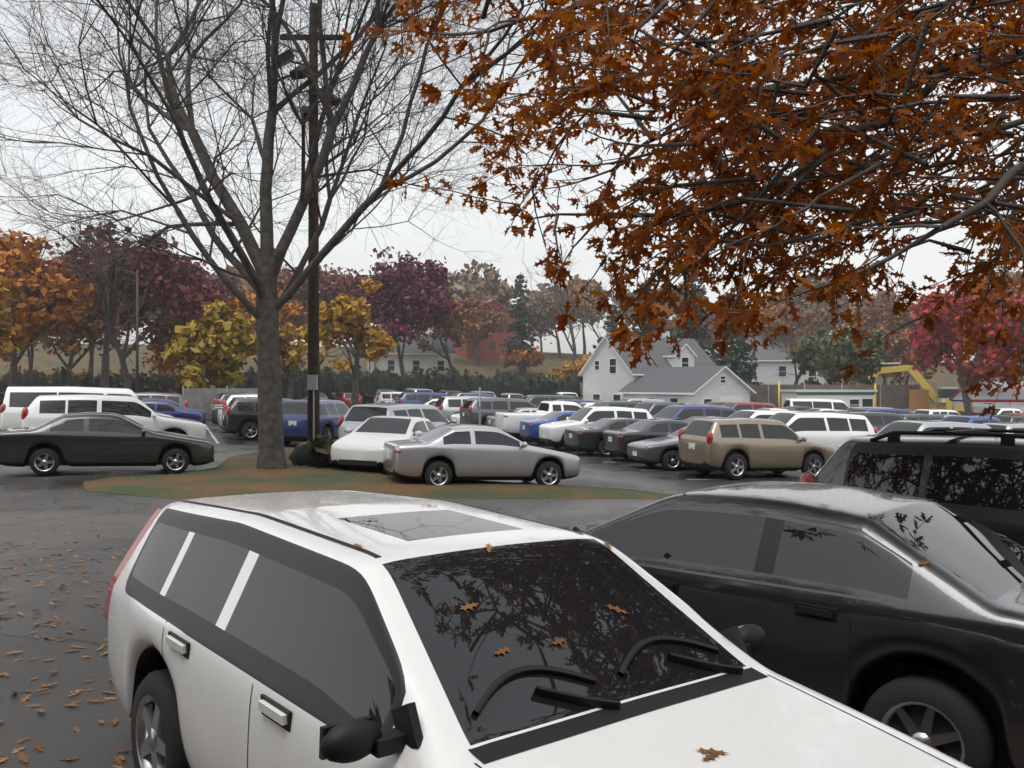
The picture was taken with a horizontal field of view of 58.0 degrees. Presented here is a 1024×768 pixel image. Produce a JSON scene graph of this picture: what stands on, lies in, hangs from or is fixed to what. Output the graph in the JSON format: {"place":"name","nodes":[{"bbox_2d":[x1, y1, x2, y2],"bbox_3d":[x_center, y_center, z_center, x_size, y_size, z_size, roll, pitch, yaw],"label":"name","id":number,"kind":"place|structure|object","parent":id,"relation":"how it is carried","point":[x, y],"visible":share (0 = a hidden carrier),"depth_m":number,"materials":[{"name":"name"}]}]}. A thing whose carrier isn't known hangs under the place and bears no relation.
{"place":"outdoors","nodes":[
{"label":"outdoors","id":0,"kind":"place"},
{"bbox_2d":[0,343,1023,767],"bbox_3d":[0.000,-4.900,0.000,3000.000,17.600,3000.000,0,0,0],"label":"ground","id":1,"kind":"structure","parent":0,"point":[94,743],"depth_m":11.69,"materials":[{"name":"grey asphalt"}]},
{"bbox_2d":[0,275,26,356],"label":"orange tree","id":2,"kind":"object","parent":1,"relation":"on","point":[9,347],"visible":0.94,"depth_m":50.72,"materials":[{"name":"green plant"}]},
{"bbox_2d":[0,310,58,372],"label":"tree","id":3,"kind":"object","parent":1,"relation":"on","point":[30,355],"visible":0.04,"depth_m":80.18,"materials":[{"name":"orange plant"}]},
{"bbox_2d":[0,228,95,385],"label":"yellow tree","id":4,"kind":"object","parent":1,"relation":"on","point":[63,299],"visible":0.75,"depth_m":55.09,"materials":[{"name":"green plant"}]},
{"bbox_2d":[4,270,141,370],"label":"maroon tree","id":5,"kind":"object","parent":1,"relation":"on","point":[69,338],"visible":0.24,"depth_m":74.62,"materials":[{"name":"orange plant"}]},
{"bbox_2d":[0,386,172,430],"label":"van","id":6,"kind":"object","parent":1,"relation":"on","point":[17,400],"visible":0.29,"depth_m":32.55,"materials":[{"name":"paint"}]},
{"bbox_2d":[38,212,161,387],"bbox_3d":[-24.676,-4.201,55.960,7.470,13.002,7.170,0,0,0],"label":"bare tree","id":7,"kind":"object","parent":1,"relation":"on","point":[104,379],"visible":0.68,"depth_m":57.18,"materials":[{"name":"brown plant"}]},
{"bbox_2d":[0,364,203,405],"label":"hedge","id":8,"kind":"object","parent":1,"relation":"on","point":[69,377],"visible":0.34,"depth_m":70.62,"materials":[{"name":"green plant"}]},
{"bbox_2d":[0,412,213,474],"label":"car","id":9,"kind":"object","parent":1,"relation":"on","point":[81,439],"visible":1,"depth_m":21.33,"materials":[{"name":"paint"}]},
{"bbox_2d":[21,394,206,438],"bbox_3d":[-11.873,1.208,27.800,5.062,1.766,2.261,2,0,-23],"label":"white parked suv","id":10,"kind":"object","parent":1,"relation":"on","point":[40,410],"visible":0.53,"depth_m":27.03,"materials":[{"name":"paint"}]},
{"bbox_2d":[82,263,157,377],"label":"tree","id":11,"kind":"object","parent":1,"relation":"on","point":[91,354],"visible":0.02,"depth_m":90.09,"materials":[{"name":"brown plant"}]},
{"bbox_2d":[107,267,138,391],"bbox_3d":[-20.178,-1.975,48.000,1.590,8.150,0.300,0,0,0],"label":"lamp post","id":12,"kind":"object","parent":1,"relation":"on","point":[137,340],"visible":0.67,"depth_m":47.94,"materials":[{"name":"grey metal"}]},
{"bbox_2d":[50,221,242,390],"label":"maroon tree","id":13,"kind":"object","parent":1,"relation":"on","point":[187,294],"visible":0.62,"depth_m":65.64,"materials":[{"name":"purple plant"}]},
{"bbox_2d":[135,392,187,407],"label":"car","id":14,"kind":"object","parent":1,"relation":"on","point":[179,399],"visible":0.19,"depth_m":47.22,"materials":[{"name":"paint"}]},
{"bbox_2d":[141,400,202,421],"bbox_3d":[-15.017,1.371,37.626,4.566,1.443,2.108,2,0,-20],"label":"dark blue sedan","id":15,"kind":"object","parent":1,"relation":"on","point":[167,407],"visible":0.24,"depth_m":37.29,"materials":[{"name":"paint"}]},
{"bbox_2d":[140,398,205,423],"bbox_3d":[-15.871,1.346,40.135,4.835,1.493,2.237,2,0,-22],"label":"car","id":16,"kind":"object","parent":1,"relation":"on","point":[202,411],"visible":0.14,"depth_m":39.95,"materials":[{"name":"paint"}]},
{"bbox_2d":[133,250,245,374],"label":"tree","id":17,"kind":"object","parent":1,"relation":"on","point":[223,291],"visible":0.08,"depth_m":96.67,"materials":[{"name":"red plant"}]},
{"bbox_2d":[139,289,242,387],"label":"orange tree","id":18,"kind":"object","parent":1,"relation":"on","point":[158,362],"visible":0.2,"depth_m":70.13,"materials":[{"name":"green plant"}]},
{"bbox_2d":[159,299,256,387],"bbox_3d":[-18.064,-1.332,56.077,6.101,7.552,5.790,0,0,-43],"label":"tree","id":19,"kind":"object","parent":1,"relation":"on","point":[211,350],"visible":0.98,"depth_m":54.63,"materials":[{"name":"yellow plant"}]},
{"bbox_2d":[182,386,257,419],"bbox_3d":[-16.500,1.100,53.500,5.126,2.000,0.126,0,0,-37],"label":"wood fence","id":20,"kind":"object","parent":1,"relation":"on","point":[198,398],"visible":0.23,"depth_m":52.73,"materials":[{"name":"grey wood"}]},
{"bbox_2d":[207,265,253,313],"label":"tree","id":21,"kind":"object","parent":1,"relation":"on","point":[238,280],"visible":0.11,"depth_m":149.83,"materials":[{"name":"brown plant"}]},
{"bbox_2d":[222,397,293,439],"bbox_3d":[-8.890,1.323,35.598,4.275,1.582,2.221,2,0,-23],"label":"suv","id":22,"kind":"object","parent":1,"relation":"on","point":[240,416],"visible":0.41,"depth_m":34.30,"materials":[{"name":"paint"}]},
{"bbox_2d":[227,288,306,364],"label":"tree","id":23,"kind":"object","parent":1,"relation":"on","point":[287,313],"visible":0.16,"depth_m":90.89,"materials":[{"name":"brown plant"}]},
{"bbox_2d":[249,316,350,398],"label":"yellow tree","id":24,"kind":"object","parent":1,"relation":"on","point":[295,352],"visible":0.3,"depth_m":69.40,"materials":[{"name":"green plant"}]},
{"bbox_2d":[246,261,366,343],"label":"tree","id":25,"kind":"object","parent":1,"relation":"on","point":[300,296],"visible":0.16,"depth_m":102.99,"materials":[{"name":"brown plant"}]},
{"bbox_2d":[277,2,346,441],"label":"utility pole floodlights","id":26,"kind":"object","parent":1,"relation":"on","point":[313,402],"visible":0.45,"depth_m":24.78,"materials":[{"name":"brown"}]},
{"bbox_2d":[288,434,335,467],"bbox_3d":[-5.101,1.824,24.189,1.289,1.028,1.082,0,0,33],"label":"boulder","id":27,"kind":"object","parent":1,"relation":"on","point":[316,452],"visible":0.77,"depth_m":23.88,"materials":[{"name":"grey stone"}]},
{"bbox_2d":[282,399,348,445],"bbox_3d":[-6.875,1.362,33.500,2.178,1.654,4.458,2,0,15],"label":"dark blue suv","id":28,"kind":"object","parent":1,"relation":"on","point":[295,419],"visible":0.45,"depth_m":31.64,"materials":[{"name":"paint"}]},
{"bbox_2d":[293,268,386,360],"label":"purple tree","id":29,"kind":"object","parent":1,"relation":"on","point":[351,285],"visible":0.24,"depth_m":98.81,"materials":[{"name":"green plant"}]},
{"bbox_2d":[319,278,399,406],"bbox_3d":[-10.682,-2.336,62.185,5.776,9.496,9.155,0,0,-23],"label":"yellow tree","id":30,"kind":"object","parent":1,"relation":"on","point":[346,316],"visible":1,"depth_m":61.30,"materials":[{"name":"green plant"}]},
{"bbox_2d":[0,0,751,468],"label":"bare tree","id":31,"kind":"object","parent":1,"relation":"on","point":[262,272],"visible":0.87,"depth_m":23.02,"materials":[{"name":"grey plant"}]},
{"bbox_2d":[83,447,674,498],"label":"island grass","id":32,"kind":"structure","parent":1,"relation":"on","point":[232,475],"depth_m":20.30,"materials":[{"name":"plant"}]},
{"bbox_2d":[331,415,435,467],"bbox_3d":[-3.278,1.604,25.400,2.253,1.440,4.586,2,0,15],"label":"car","id":33,"kind":"object","parent":1,"relation":"on","point":[361,445],"visible":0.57,"depth_m":24.04,"materials":[{"name":"paint"}]},
{"bbox_2d":[374,392,401,402],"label":"car","id":34,"kind":"object","parent":1,"relation":"on","point":[380,396],"visible":0.2,"depth_m":64.81,"materials":[{"name":"paint"}]},
{"bbox_2d":[202,364,582,403],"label":"hedge","id":35,"kind":"object","parent":1,"relation":"on","point":[333,384],"visible":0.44,"depth_m":81.72,"materials":[{"name":"green plant"}]},
{"bbox_2d":[0,446,790,767],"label":"fallen leaves","id":36,"kind":"object","parent":1,"relation":"on","point":[38,746],"visible":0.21,"depth_m":6.92,"materials":[{"name":"brown plant"}]},
{"bbox_2d":[338,403,456,438],"bbox_3d":[-3.274,1.458,29.000,2.417,1.732,4.988,2,0,25],"label":"silver suv","id":37,"kind":"object","parent":1,"relation":"on","point":[354,417],"visible":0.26,"depth_m":27.16,"materials":[{"name":"paint"}]},
{"bbox_2d":[357,246,462,373],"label":"purple tree","id":38,"kind":"object","parent":1,"relation":"on","point":[413,292],"visible":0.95,"depth_m":85.41,"materials":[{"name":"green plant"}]},
{"bbox_2d":[367,331,455,374],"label":"white house","id":39,"kind":"structure","parent":1,"relation":"on","point":[415,357],"depth_m":109.29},
{"bbox_2d":[395,392,447,403],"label":"dark blue suv","id":40,"kind":"object","parent":1,"relation":"on","point":[412,397],"visible":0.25,"depth_m":57.92,"materials":[{"name":"paint"}]},
{"bbox_2d":[400,290,493,369],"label":"tree","id":41,"kind":"object","parent":1,"relation":"on","point":[464,321],"visible":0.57,"depth_m":106.25,"materials":[{"name":"brown plant"}]},
{"bbox_2d":[433,396,494,421],"bbox_3d":[-1.671,1.516,49.611,4.973,1.736,2.432,2,0,-18],"label":"car","id":42,"kind":"object","parent":1,"relation":"on","point":[447,407],"visible":0.27,"depth_m":48.28,"materials":[{"name":"paint"}]},
{"bbox_2d":[440,259,515,310],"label":"tree","id":43,"kind":"object","parent":1,"relation":"on","point":[465,282],"visible":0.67,"depth_m":148.10,"materials":[{"name":"brown plant"}]},
{"bbox_2d":[449,295,508,364],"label":"brown tree","id":44,"kind":"object","parent":1,"relation":"on","point":[497,318],"visible":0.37,"depth_m":124.32,"materials":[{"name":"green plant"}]},
{"bbox_2d":[383,424,579,484],"bbox_3d":[-0.708,1.696,22.100,4.579,1.450,2.149,2,0,-19],"label":"car","id":45,"kind":"object","parent":1,"relation":"on","point":[443,455],"visible":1,"depth_m":21.26,"materials":[{"name":"paint"}]},
{"bbox_2d":[450,296,517,358],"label":"red house","id":46,"kind":"structure","parent":1,"relation":"on","point":[489,348],"depth_m":131.88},
{"bbox_2d":[460,398,536,424],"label":"grey suv","id":47,"kind":"object","parent":1,"relation":"on","point":[469,411],"visible":0.34,"depth_m":43.85,"materials":[{"name":"paint"}]},
{"bbox_2d":[486,407,537,426],"bbox_3d":[1.091,1.786,42.733,4.402,1.380,2.212,2,0,-16],"label":"parked car sedan silver","id":48,"kind":"object","parent":1,"relation":"on","point":[490,420],"visible":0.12,"depth_m":42.02,"materials":[{"name":"paint"}]},
{"bbox_2d":[499,274,541,374],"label":"evergreen tree","id":49,"kind":"object","parent":1,"relation":"on","point":[521,332],"visible":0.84,"depth_m":119.60,"materials":[{"name":"green plant"}]},
{"bbox_2d":[501,345,544,373],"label":"orange tree","id":50,"kind":"object","parent":1,"relation":"on","point":[518,356],"visible":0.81,"depth_m":118.41,"materials":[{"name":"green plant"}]},
{"bbox_2d":[104,490,971,767],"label":"station wagon","id":51,"kind":"object","parent":1,"relation":"on","point":[330,629],"visible":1,"depth_m":3.52,"materials":[{"name":"white paint"}]},
{"bbox_2d":[495,401,581,441],"bbox_3d":[2.024,1.617,40.442,5.395,1.771,2.302,2,0,-16],"label":"white pickup","id":52,"kind":"object","parent":1,"relation":"on","point":[507,422],"visible":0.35,"depth_m":39.46,"materials":[{"name":"paint"}]},
{"bbox_2d":[519,410,576,445],"bbox_3d":[2.742,1.816,38.077,4.743,1.418,2.155,2,0,-17],"label":"car","id":53,"kind":"object","parent":1,"relation":"on","point":[529,429],"visible":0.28,"depth_m":37.08,"materials":[{"name":"paint"}]},
{"bbox_2d":[522,395,574,405],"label":"green suv","id":54,"kind":"object","parent":1,"relation":"on","point":[535,400],"visible":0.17,"depth_m":56.70,"materials":[{"name":"paint"}]},
{"bbox_2d":[508,239,593,363],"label":"bare tree","id":55,"kind":"object","parent":1,"relation":"on","point":[573,348],"visible":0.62,"depth_m":100.00,"materials":[{"name":"brown plant"}]},
{"bbox_2d":[506,282,607,357],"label":"tree","id":56,"kind":"object","parent":1,"relation":"on","point":[542,323],"visible":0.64,"depth_m":138.79,"materials":[{"name":"brown plant"}]},
{"bbox_2d":[561,352,591,382],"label":"yellow tree","id":57,"kind":"object","parent":1,"relation":"on","point":[576,367],"depth_m":90.36,"materials":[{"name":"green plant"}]},
{"bbox_2d":[567,274,611,353],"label":"tree","id":58,"kind":"object","parent":1,"relation":"on","point":[592,285],"visible":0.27,"depth_m":151.88,"materials":[{"name":"brown plant"}]},
{"bbox_2d":[539,406,655,450],"bbox_3d":[3.299,1.696,35.649,4.379,1.689,2.157,2,0,-18],"label":"white parked suv","id":59,"kind":"object","parent":1,"relation":"on","point":[552,433],"visible":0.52,"depth_m":35.02,"materials":[{"name":"paint"}]},
{"bbox_2d":[564,417,640,456],"bbox_3d":[4.322,1.899,33.395,4.686,1.348,2.221,2,0,-16],"label":"car","id":60,"kind":"object","parent":1,"relation":"on","point":[588,438],"visible":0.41,"depth_m":32.30,"materials":[{"name":"paint"}]},
{"bbox_2d":[551,255,660,338],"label":"bare tree","id":61,"kind":"object","parent":1,"relation":"on","point":[613,293],"visible":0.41,"depth_m":111.36,"materials":[{"name":"brown plant"}]},
{"bbox_2d":[593,301,620,348],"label":"tree","id":62,"kind":"object","parent":1,"relation":"on","point":[611,325],"visible":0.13,"depth_m":109.74,"materials":[{"name":"green plant"}]},
{"bbox_2d":[592,401,639,407],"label":"green suv","id":63,"kind":"object","parent":1,"relation":"on","point":[630,404],"visible":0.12,"depth_m":46.92,"materials":[{"name":"paint"}]},
{"bbox_2d":[611,286,668,325],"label":"tree","id":64,"kind":"object","parent":1,"relation":"on","point":[632,312],"visible":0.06,"depth_m":185.47,"materials":[{"name":"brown plant"}]},
{"bbox_2d":[603,419,688,458],"bbox_3d":[5.401,1.893,31.159,4.516,1.424,2.115,2,0,-16],"label":"car","id":65,"kind":"object","parent":1,"relation":"on","point":[616,441],"visible":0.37,"depth_m":30.25,"materials":[{"name":"paint"}]},
{"bbox_2d":[626,277,670,336],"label":"spruce","id":66,"kind":"object","parent":1,"relation":"on","point":[646,327],"visible":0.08,"depth_m":91.72,"materials":[{"name":"green plant"}]},
{"bbox_2d":[634,401,678,415],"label":"car","id":67,"kind":"object","parent":1,"relation":"on","point":[653,408],"visible":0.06,"depth_m":41.70,"materials":[{"name":"paint"}]},
{"bbox_2d":[627,426,686,470],"bbox_3d":[5.926,1.937,28.722,4.575,1.367,2.121,2,0,-16],"label":"car","id":68,"kind":"object","parent":1,"relation":"on","point":[663,450],"visible":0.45,"depth_m":27.57,"materials":[{"name":"paint"}]},
{"bbox_2d":[578,331,755,403],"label":"white house","id":69,"kind":"structure","parent":1,"relation":"on","point":[695,374],"depth_m":74.91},
{"bbox_2d":[636,310,718,345],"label":"tree","id":70,"kind":"object","parent":1,"relation":"on","point":[670,324],"visible":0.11,"depth_m":133.33,"materials":[{"name":"brown plant"}]},
{"bbox_2d":[338,0,1023,421],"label":"tree","id":71,"kind":"object","parent":1,"relation":"on","point":[730,90],"visible":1,"depth_m":6.12,"materials":[{"name":"orange plant"}]},
{"bbox_2d":[651,405,735,420],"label":"dark blue suv","id":72,"kind":"object","parent":1,"relation":"on","point":[679,412],"visible":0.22,"depth_m":39.42,"materials":[{"name":"paint"}]},
{"bbox_2d":[668,269,719,365],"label":"spruce","id":73,"kind":"object","parent":1,"relation":"on","point":[696,335],"visible":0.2,"depth_m":94.61,"materials":[{"name":"green plant"}]},
{"bbox_2d":[708,289,765,384],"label":"spruce","id":74,"kind":"object","parent":1,"relation":"on","point":[732,361],"visible":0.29,"depth_m":92.26,"materials":[{"name":"green plant"}]},
{"bbox_2d":[723,402,775,410],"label":"car","id":75,"kind":"object","parent":1,"relation":"on","point":[737,406],"visible":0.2,"depth_m":58.94,"materials":[{"name":"paint"}]},
{"bbox_2d":[678,417,833,479],"bbox_3d":[7.018,1.810,26.489,4.288,1.683,2.243,2,0,-20],"label":"suv","id":76,"kind":"object","parent":1,"relation":"on","point":[734,448],"visible":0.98,"depth_m":25.59,"materials":[{"name":"paint"}]},
{"bbox_2d":[729,410,801,418],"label":"car","id":77,"kind":"object","parent":1,"relation":"on","point":[764,414],"visible":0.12,"depth_m":34.45,"materials":[{"name":"paint"}]},
{"bbox_2d":[736,329,828,407],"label":"grey house","id":78,"kind":"structure","parent":1,"relation":"on","point":[771,362],"depth_m":108.57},
{"bbox_2d":[557,481,1023,767],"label":"car","id":79,"kind":"object","parent":1,"relation":"on","point":[902,613],"visible":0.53,"depth_m":5.09,"materials":[{"name":"black paint"}]},
{"bbox_2d":[733,296,850,358],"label":"brown tree","id":80,"kind":"object","parent":1,"relation":"on","point":[803,321],"visible":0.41,"depth_m":111.97,"materials":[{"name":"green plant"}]},
{"bbox_2d":[761,299,855,384],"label":"bare tree","id":81,"kind":"object","parent":1,"relation":"on","point":[828,329],"visible":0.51,"depth_m":89.12,"materials":[{"name":"brown plant"}]},
{"bbox_2d":[782,398,848,410],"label":"suv","id":82,"kind":"object","parent":1,"relation":"on","point":[836,404],"visible":0.25,"depth_m":69.27,"materials":[{"name":"paint"}]},
{"bbox_2d":[768,412,877,451],"bbox_3d":[10.259,1.862,32.563,5.049,1.775,2.313,2,0,-18],"label":"suv","id":83,"kind":"object","parent":1,"relation":"on","point":[834,431],"visible":0.31,"depth_m":31.93,"materials":[{"name":"paint"}]},
{"bbox_2d":[793,271,855,334],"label":"tree","id":84,"kind":"object","parent":1,"relation":"on","point":[816,305],"visible":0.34,"depth_m":148.80,"materials":[{"name":"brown plant"}]},
{"bbox_2d":[780,390,877,408],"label":"trailer","id":85,"kind":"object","parent":1,"relation":"on","point":[855,398],"depth_m":77.64,"materials":[{"name":"white metal"}]},
{"bbox_2d":[748,383,920,407],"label":"site fence","id":86,"kind":"object","parent":1,"relation":"on","point":[893,396],"visible":0.32,"depth_m":78.84,"materials":[{"name":"grey metal"}]},
{"bbox_2d":[786,325,894,384],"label":"olive tree","id":87,"kind":"object","parent":1,"relation":"on","point":[841,352],"visible":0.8,"depth_m":80.86,"materials":[{"name":"green plant"}]},
{"bbox_2d":[832,411,904,428],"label":"car","id":88,"kind":"object","parent":1,"relation":"on","point":[878,420],"visible":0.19,"depth_m":39.62,"materials":[{"name":"paint"}]},
{"bbox_2d":[830,290,919,384],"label":"tree","id":89,"kind":"object","parent":1,"relation":"on","point":[878,310],"visible":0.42,"depth_m":118.04,"materials":[{"name":"brown plant"}]},
{"bbox_2d":[850,408,911,413],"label":"dark blue suv","id":90,"kind":"object","parent":1,"relation":"on","point":[893,410],"visible":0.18,"depth_m":46.52,"materials":[{"name":"paint"}]},
{"bbox_2d":[876,321,943,408],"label":"brown tree","id":91,"kind":"object","parent":1,"relation":"on","point":[899,348],"visible":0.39,"depth_m":98.48,"materials":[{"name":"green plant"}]},
{"bbox_2d":[799,428,1023,545],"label":"black suv","id":92,"kind":"object","parent":1,"relation":"on","point":[976,475],"visible":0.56,"depth_m":7.73,"materials":[{"name":"paint"}]},
{"bbox_2d":[861,362,964,414],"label":"excavator","id":93,"kind":"object","parent":1,"relation":"on","point":[940,400],"visible":0.45,"depth_m":93.17,"materials":[{"name":"yellow metal"}]},
{"bbox_2d":[838,420,990,447],"bbox_3d":[12.220,1.948,27.701,4.726,1.720,2.377,2,0,-19],"label":"silver suv","id":94,"kind":"object","parent":1,"relation":"on","point":[915,425],"visible":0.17,"depth_m":27.38,"materials":[{"name":"paint"}]},
{"bbox_2d":[899,413,944,419],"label":"green suv","id":95,"kind":"object","parent":1,"relation":"on","point":[910,416],"visible":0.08,"depth_m":43.83,"materials":[{"name":"paint"}]},
{"bbox_2d":[914,409,959,414],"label":"car","id":96,"kind":"object","parent":1,"relation":"on","point":[936,411],"visible":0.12,"depth_m":59.84,"materials":[{"name":"paint"}]},
{"bbox_2d":[898,280,1023,414],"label":"red tree","id":97,"kind":"object","parent":1,"relation":"on","point":[948,331],"visible":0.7,"depth_m":70.92,"materials":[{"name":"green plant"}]},
{"bbox_2d":[941,415,1000,423],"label":"car","id":98,"kind":"object","parent":1,"relation":"on","point":[970,419],"visible":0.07,"depth_m":34.93,"materials":[{"name":"paint"}]},
{"bbox_2d":[947,257,1023,379],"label":"tree","id":99,"kind":"object","parent":1,"relation":"on","point":[1016,276],"visible":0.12,"depth_m":122.81,"materials":[{"name":"plant"}]},
{"bbox_2d":[949,389,1023,413],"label":"building","id":100,"kind":"structure","parent":1,"relation":"on","point":[983,397],"depth_m":72.49,"materials":[{"name":"white"}]},
{"bbox_2d":[964,381,1023,413],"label":"building","id":101,"kind":"structure","parent":1,"relation":"on","point":[977,409],"depth_m":78.66,"materials":[{"name":"white"}]},
{"bbox_2d":[983,422,1023,433],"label":"car","id":102,"kind":"object","parent":1,"relation":"on","point":[1010,425],"visible":0.2,"depth_m":32.21,"materials":[{"name":"paint"}]},
{"bbox_2d":[998,327,1023,386],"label":"red tree","id":103,"kind":"object","parent":1,"relation":"on","point":[1006,374],"visible":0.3,"depth_m":72.12,"materials":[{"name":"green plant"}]},
{"bbox_2d":[0,0,1023,361],"label":"sky","id":104,"kind":"structure","parent":0,"point":[924,259],"materials":[{"name":"white"}]},
{"bbox_2d":[778,381,928,410],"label":"site sign board","id":105,"kind":"object","parent":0,"point":[918,399],"visible":0.69,"depth_m":75.97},
{"bbox_2d":[993,415,1023,421],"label":"car","id":106,"kind":"object","parent":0,"point":[1009,418],"visible":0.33,"depth_m":48.17,"materials":[{"name":"paint"}]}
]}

